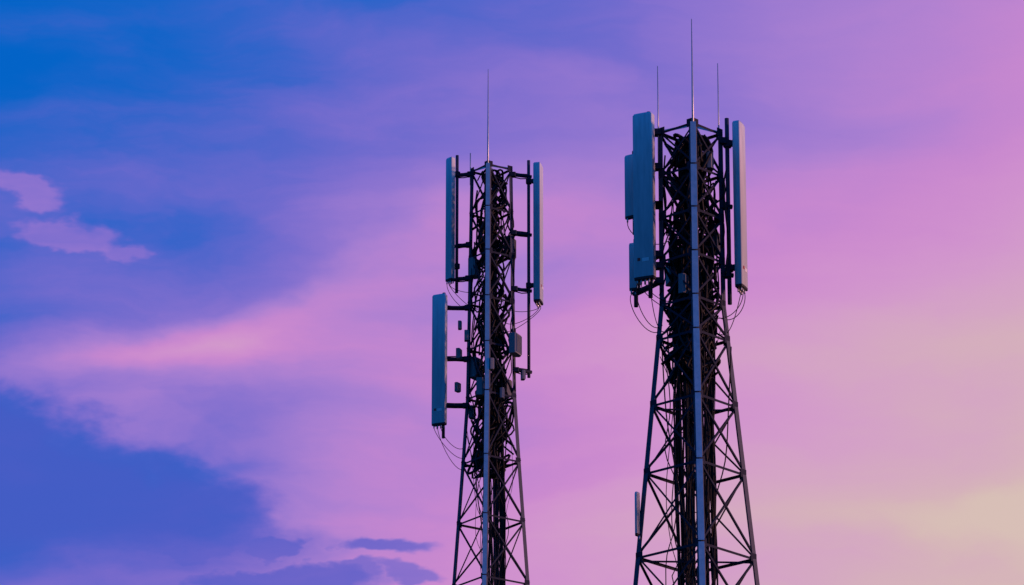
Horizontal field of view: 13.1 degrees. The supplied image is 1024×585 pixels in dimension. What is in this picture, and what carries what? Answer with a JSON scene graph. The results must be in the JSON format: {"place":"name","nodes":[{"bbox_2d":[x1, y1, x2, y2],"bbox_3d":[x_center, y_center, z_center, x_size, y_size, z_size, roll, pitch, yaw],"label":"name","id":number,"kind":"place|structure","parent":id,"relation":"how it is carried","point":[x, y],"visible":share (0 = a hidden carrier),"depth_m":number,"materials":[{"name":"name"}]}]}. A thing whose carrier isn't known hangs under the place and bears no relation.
{"place":"outdoors","nodes":[
{"label":"outdoors","id":0,"kind":"place"},
{"bbox_2d":[0,0,1023,584],"label":"sky","id":1,"kind":"structure","parent":0,"point":[223,222],"materials":[{"name":"purple"}]},
{"label":"ground","id":2,"kind":"structure","parent":0,"visible":0},
{"bbox_2d":[431,79,542,584],"bbox_3d":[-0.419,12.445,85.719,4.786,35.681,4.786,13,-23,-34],"label":"tower","id":3,"kind":"structure","parent":2,"relation":"on","point":[495,391],"depth_m":89.49,"materials":[{"name":"metal"}]},
{"bbox_2d":[624,19,759,584],"bbox_3d":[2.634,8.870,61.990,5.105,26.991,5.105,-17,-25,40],"label":"tower","id":4,"kind":"structure","parent":2,"relation":"on","point":[689,267],"depth_m":64.81,"materials":[{"name":"metal"}]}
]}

